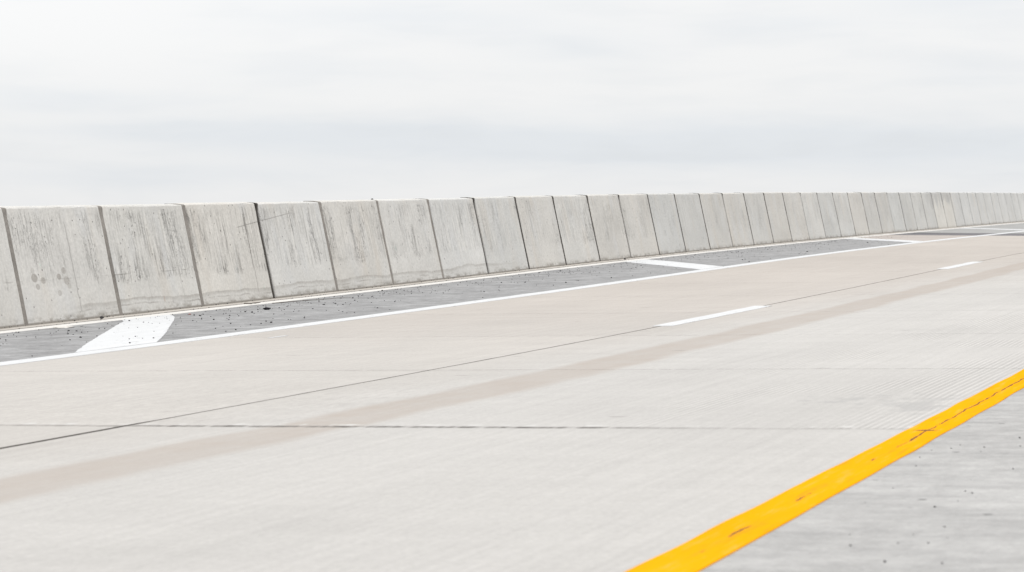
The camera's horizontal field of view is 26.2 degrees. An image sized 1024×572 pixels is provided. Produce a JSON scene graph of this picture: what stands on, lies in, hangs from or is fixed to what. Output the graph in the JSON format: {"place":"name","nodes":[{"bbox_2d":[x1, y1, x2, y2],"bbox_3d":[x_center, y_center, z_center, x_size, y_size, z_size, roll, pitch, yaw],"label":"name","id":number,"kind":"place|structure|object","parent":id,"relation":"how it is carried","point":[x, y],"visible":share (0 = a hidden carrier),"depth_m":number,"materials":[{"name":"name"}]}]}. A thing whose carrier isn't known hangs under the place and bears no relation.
{"place":"outdoors","nodes":[
{"label":"outdoors","id":0,"kind":"place"},
{"bbox_2d":[0,239,911,361],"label":"hard shoulder","id":1,"kind":"object","parent":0,"point":[42,343],"visible":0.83,"depth_m":23.60},
{"bbox_2d":[54,326,71,327],"bbox_3d":[-3.967,0.368,19.515,0.204,0.019,0.197,-1,2,-23],"label":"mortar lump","id":2,"kind":"object","parent":1,"relation":"on","point":[63,327],"visible":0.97,"depth_m":19.49,"materials":[{"name":"grey concrete"}]},
{"bbox_2d":[75,315,174,352],"bbox_3d":[-3.163,0.380,18.561,0.538,0.032,5.844,0,2,-6],"label":"hatch bar","id":3,"kind":"object","parent":1,"relation":"on","point":[125,332],"visible":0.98,"depth_m":18.06,"materials":[{"name":"white paint"}]},
{"bbox_2d":[0,236,888,345],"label":"grit","id":4,"kind":"object","parent":1,"relation":"on","point":[446,280],"visible":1,"depth_m":27.73,"materials":[{"name":"gravel"}]},
{"bbox_2d":[0,231,1023,365],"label":"edge line","id":5,"kind":"object","parent":1,"relation":"on","point":[13,362],"visible":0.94,"depth_m":20.49,"materials":[{"name":"white paint"}]},
{"bbox_2d":[626,259,722,269],"bbox_3d":[2.460,-0.335,33.838,0.704,0.043,5.210,0,2,-12],"label":"hatch bar","id":6,"kind":"object","parent":1,"relation":"on","point":[675,264],"visible":0.99,"depth_m":33.64,"materials":[{"name":"white paint"}]},
{"bbox_2d":[847,238,920,241],"bbox_3d":[8.353,-1.030,49.427,0.730,0.046,5.261,0,2,-11],"label":"hatch bar","id":7,"kind":"object","parent":1,"relation":"on","point":[884,240],"visible":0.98,"depth_m":49.03,"materials":[{"name":"white paint"}]},
{"bbox_2d":[0,236,1023,571],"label":"roadway","id":8,"kind":"structure","parent":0,"point":[610,428],"depth_m":9.44,"materials":[{"name":"concrete"}]},
{"bbox_2d":[654,306,769,325],"bbox_3d":[1.746,0.251,18.730,0.170,0.039,3.297,1,2,20],"label":"lane marking","id":9,"kind":"object","parent":8,"relation":"on","point":[690,320],"visible":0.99,"depth_m":18.48,"materials":[{"name":"white paint"}]},
{"bbox_2d":[625,369,1023,571],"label":"yellow line","id":10,"kind":"object","parent":8,"relation":"on","point":[711,546],"visible":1,"depth_m":6.41,"materials":[{"name":"paint"}]},
{"bbox_2d":[939,262,979,268],"bbox_3d":[6.338,-0.290,31.099,0.173,0.045,3.146,1,2,20],"label":"lane marking","id":11,"kind":"object","parent":8,"relation":"on","point":[959,265],"visible":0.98,"depth_m":30.91,"materials":[{"name":"white paint"}]},
{"bbox_2d":[0,221,1023,330],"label":"footing","id":12,"kind":"object","parent":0,"point":[150,313],"visible":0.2,"depth_m":27.58,"materials":[{"name":"concrete"}]},
{"bbox_2d":[0,208,24,328],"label":"barrier panel","id":13,"kind":"object","parent":12,"relation":"on","point":[11,314],"visible":0.86,"depth_m":20.05,"materials":[{"name":"concrete"}]},
{"bbox_2d":[0,205,119,325],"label":"barrier panel","id":14,"kind":"object","parent":12,"relation":"on","point":[60,262],"visible":0.85,"depth_m":20.91,"materials":[{"name":"concrete"}]},
{"bbox_2d":[94,204,200,314],"bbox_3d":[-3.821,-0.270,22.593,0.521,1.152,1.704,1,2,20],"label":"barrier panel","id":15,"kind":"object","parent":12,"relation":"on","point":[149,257],"visible":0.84,"depth_m":22.49,"materials":[{"name":"concrete"}]},
{"bbox_2d":[169,202,272,305],"bbox_3d":[-3.234,-0.348,24.177,0.522,1.159,1.703,1,2,20],"label":"barrier panel","id":16,"kind":"object","parent":12,"relation":"on","point":[227,253],"visible":0.75,"depth_m":24.08,"materials":[{"name":"concrete"}]},
{"bbox_2d":[250,201,335,297],"bbox_3d":[-2.638,-0.419,25.783,0.520,1.149,1.662,1,2,20],"label":"barrier panel","id":17,"kind":"object","parent":12,"relation":"on","point":[295,247],"visible":0.76,"depth_m":25.67,"materials":[{"name":"concrete"}]},
{"bbox_2d":[307,200,392,290],"bbox_3d":[-2.057,-0.500,27.349,0.522,1.158,1.705,1,2,20],"label":"barrier panel","id":18,"kind":"object","parent":12,"relation":"on","point":[355,244],"visible":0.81,"depth_m":27.25,"materials":[{"name":"concrete"}]},
{"bbox_2d":[368,199,442,284],"bbox_3d":[-1.467,-0.576,28.933,0.520,1.156,1.705,1,2,20],"label":"barrier panel","id":19,"kind":"object","parent":12,"relation":"on","point":[409,240],"visible":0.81,"depth_m":28.84,"materials":[{"name":"concrete"}]},
{"bbox_2d":[413,198,487,278],"bbox_3d":[-0.877,-0.653,30.517,0.520,1.153,1.702,1,2,20],"label":"barrier panel","id":20,"kind":"object","parent":12,"relation":"on","point":[459,247],"visible":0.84,"depth_m":30.43,"materials":[{"name":"concrete"}]},
{"bbox_2d":[460,196,528,273],"bbox_3d":[-0.279,-0.735,32.122,0.521,1.158,1.662,1,2,20],"label":"barrier panel","id":21,"kind":"object","parent":12,"relation":"on","point":[500,234],"visible":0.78,"depth_m":32.01,"materials":[{"name":"concrete"}]},
{"bbox_2d":[508,195,565,268],"bbox_3d":[0.305,-0.812,33.686,0.521,1.156,1.704,1,2,20],"label":"barrier panel","id":22,"kind":"object","parent":12,"relation":"on","point":[538,224],"visible":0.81,"depth_m":33.60,"materials":[{"name":"concrete"}]},
{"bbox_2d":[543,195,599,264],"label":"barrier panel","id":23,"kind":"object","parent":12,"relation":"on","point":[575,228],"visible":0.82,"depth_m":35.18,"materials":[{"name":"concrete"}]},
{"bbox_2d":[583,194,630,260],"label":"barrier panel","id":24,"kind":"object","parent":12,"relation":"on","point":[608,226],"visible":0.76,"depth_m":36.77,"materials":[{"name":"concrete"}]},
{"bbox_2d":[613,194,658,257],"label":"barrier panel","id":25,"kind":"object","parent":12,"relation":"on","point":[638,225],"visible":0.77,"depth_m":38.35,"materials":[{"name":"concrete"}]},
{"bbox_2d":[646,193,685,254],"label":"barrier panel","id":26,"kind":"object","parent":12,"relation":"on","point":[666,222],"visible":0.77,"depth_m":39.95,"materials":[{"name":"concrete"}]},
{"bbox_2d":[669,193,709,251],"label":"barrier panel","id":27,"kind":"object","parent":12,"relation":"on","point":[692,223],"visible":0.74,"depth_m":41.52,"materials":[{"name":"concrete"}]},
{"bbox_2d":[695,193,732,249],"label":"barrier panel","id":28,"kind":"object","parent":12,"relation":"on","point":[715,220],"visible":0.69,"depth_m":43.11,"materials":[{"name":"concrete"}]},
{"bbox_2d":[721,193,753,246],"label":"barrier panel","id":29,"kind":"object","parent":12,"relation":"on","point":[737,220],"visible":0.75,"depth_m":44.69,"materials":[{"name":"concrete"}]},
{"bbox_2d":[736,192,773,244],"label":"barrier panel","id":30,"kind":"object","parent":12,"relation":"on","point":[760,228],"visible":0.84,"depth_m":46.27,"materials":[{"name":"concrete"}]},
{"bbox_2d":[758,192,791,242],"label":"barrier panel","id":31,"kind":"object","parent":12,"relation":"on","point":[777,217],"visible":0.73,"depth_m":47.85,"materials":[{"name":"concrete"}]},
{"bbox_2d":[780,192,809,241],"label":"barrier panel","id":32,"kind":"object","parent":12,"relation":"on","point":[795,216],"visible":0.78,"depth_m":49.44,"materials":[{"name":"concrete"}]},
{"bbox_2d":[797,192,825,239],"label":"barrier panel","id":33,"kind":"object","parent":12,"relation":"on","point":[812,215],"visible":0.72,"depth_m":51.02,"materials":[{"name":"concrete"}]},
{"bbox_2d":[815,192,840,237],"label":"barrier panel","id":34,"kind":"object","parent":12,"relation":"on","point":[828,214],"visible":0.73,"depth_m":52.60,"materials":[{"name":"concrete"}]},
{"bbox_2d":[830,192,855,236],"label":"barrier panel","id":35,"kind":"object","parent":12,"relation":"on","point":[844,215],"visible":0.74,"depth_m":54.18,"materials":[{"name":"concrete"}]},
{"bbox_2d":[846,192,869,235],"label":"barrier panel","id":36,"kind":"object","parent":12,"relation":"on","point":[857,210],"visible":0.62,"depth_m":55.77,"materials":[{"name":"concrete"}]},
{"bbox_2d":[857,192,881,234],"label":"barrier panel","id":37,"kind":"object","parent":12,"relation":"on","point":[871,212],"visible":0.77,"depth_m":57.34,"materials":[{"name":"concrete"}]},
{"bbox_2d":[872,192,894,232],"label":"barrier panel","id":38,"kind":"object","parent":12,"relation":"on","point":[884,212],"visible":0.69,"depth_m":58.93,"materials":[{"name":"concrete"}]},
{"bbox_2d":[885,192,905,231],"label":"barrier panel","id":39,"kind":"object","parent":12,"relation":"on","point":[896,211],"visible":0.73,"depth_m":60.50,"materials":[{"name":"concrete"}]},
{"bbox_2d":[898,192,917,230],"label":"barrier panel","id":40,"kind":"object","parent":12,"relation":"on","point":[907,211],"visible":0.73,"depth_m":62.09,"materials":[{"name":"concrete"}]},
{"bbox_2d":[908,192,927,229],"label":"barrier panel","id":41,"kind":"object","parent":12,"relation":"on","point":[919,212],"visible":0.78,"depth_m":63.68,"materials":[{"name":"concrete"}]},
{"bbox_2d":[919,192,937,228],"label":"barrier panel","id":42,"kind":"object","parent":12,"relation":"on","point":[928,207],"visible":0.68,"depth_m":65.24,"materials":[{"name":"concrete"}]},
{"bbox_2d":[928,192,947,228],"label":"barrier panel","id":43,"kind":"object","parent":12,"relation":"on","point":[939,210],"visible":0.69,"depth_m":66.82,"materials":[{"name":"concrete"}]},
{"bbox_2d":[937,192,956,227],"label":"barrier panel","id":44,"kind":"object","parent":12,"relation":"on","point":[948,209],"visible":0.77,"depth_m":68.39,"materials":[{"name":"concrete"}]},
{"bbox_2d":[949,192,965,226],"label":"barrier panel","id":45,"kind":"object","parent":12,"relation":"on","point":[957,209],"visible":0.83,"depth_m":69.99,"materials":[{"name":"concrete"}]},
{"bbox_2d":[957,192,973,225],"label":"barrier panel","id":46,"kind":"object","parent":12,"relation":"on","point":[966,209],"visible":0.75,"depth_m":71.58,"materials":[{"name":"concrete"}]},
{"bbox_2d":[964,192,981,224],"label":"barrier panel","id":47,"kind":"object","parent":12,"relation":"on","point":[976,218],"visible":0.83,"depth_m":73.16,"materials":[{"name":"concrete"}]},
{"bbox_2d":[971,192,988,224],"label":"barrier panel","id":48,"kind":"object","parent":12,"relation":"on","point":[982,208],"visible":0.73,"depth_m":74.72,"materials":[{"name":"concrete"}]},
{"bbox_2d":[977,192,996,223],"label":"barrier panel","id":49,"kind":"object","parent":12,"relation":"on","point":[989,208],"visible":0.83,"depth_m":76.31,"materials":[{"name":"concrete"}]},
{"bbox_2d":[990,193,1003,223],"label":"barrier panel","id":50,"kind":"object","parent":12,"relation":"on","point":[996,207],"visible":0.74,"depth_m":77.89,"materials":[{"name":"concrete"}]},
{"bbox_2d":[997,193,1009,222],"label":"barrier panel","id":51,"kind":"object","parent":12,"relation":"on","point":[1003,207],"visible":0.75,"depth_m":79.49,"materials":[{"name":"concrete"}]},
{"bbox_2d":[1004,193,1016,222],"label":"barrier panel","id":52,"kind":"object","parent":12,"relation":"on","point":[1010,208],"visible":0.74,"depth_m":81.09,"materials":[{"name":"concrete"}]},
{"bbox_2d":[1010,193,1022,221],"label":"barrier panel","id":53,"kind":"object","parent":12,"relation":"on","point":[1016,206],"visible":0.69,"depth_m":82.64,"materials":[{"name":"concrete"}]},
{"bbox_2d":[1017,193,1023,220],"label":"barrier panel","id":54,"kind":"object","parent":12,"relation":"on","point":[1020,199],"visible":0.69,"depth_m":84.03,"materials":[{"name":"concrete"}]},
{"bbox_2d":[0,0,1023,205],"label":"sky","id":55,"kind":"structure","parent":0,"point":[103,102],"materials":[{"name":"white"}]},
{"bbox_2d":[700,388,1023,571],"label":"hard shoulder","id":56,"kind":"object","parent":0,"point":[886,513],"visible":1,"depth_m":5.80},
{"bbox_2d":[859,235,968,240],"bbox_3d":[9.180,-0.947,51.577,2.387,0.412,8.054,1,2,21],"label":"beige hard shoulder","id":57,"kind":"object","parent":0,"point":[917,237],"visible":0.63,"depth_m":52.47},
{"bbox_2d":[893,233,1023,235],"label":"asphalt strip","id":58,"kind":"object","parent":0,"point":[976,234],"visible":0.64,"depth_m":56.71,"materials":[{"name":"grey asphalt"}]},
{"bbox_2d":[914,223,1023,233],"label":"roadway","id":59,"kind":"structure","parent":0,"point":[1005,226],"depth_m":62.99,"materials":[{"name":"grey concrete"}]},
{"bbox_2d":[0,222,1023,333],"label":"kerb","id":60,"kind":"structure","parent":59,"relation":"on","point":[108,320],"depth_m":26.76,"materials":[{"name":"grey concrete"}]},
{"bbox_2d":[960,228,1023,229],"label":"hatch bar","id":61,"kind":"object","parent":59,"relation":"on","point":[991,228],"visible":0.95,"depth_m":65.91,"materials":[{"name":"white paint"}]}
]}

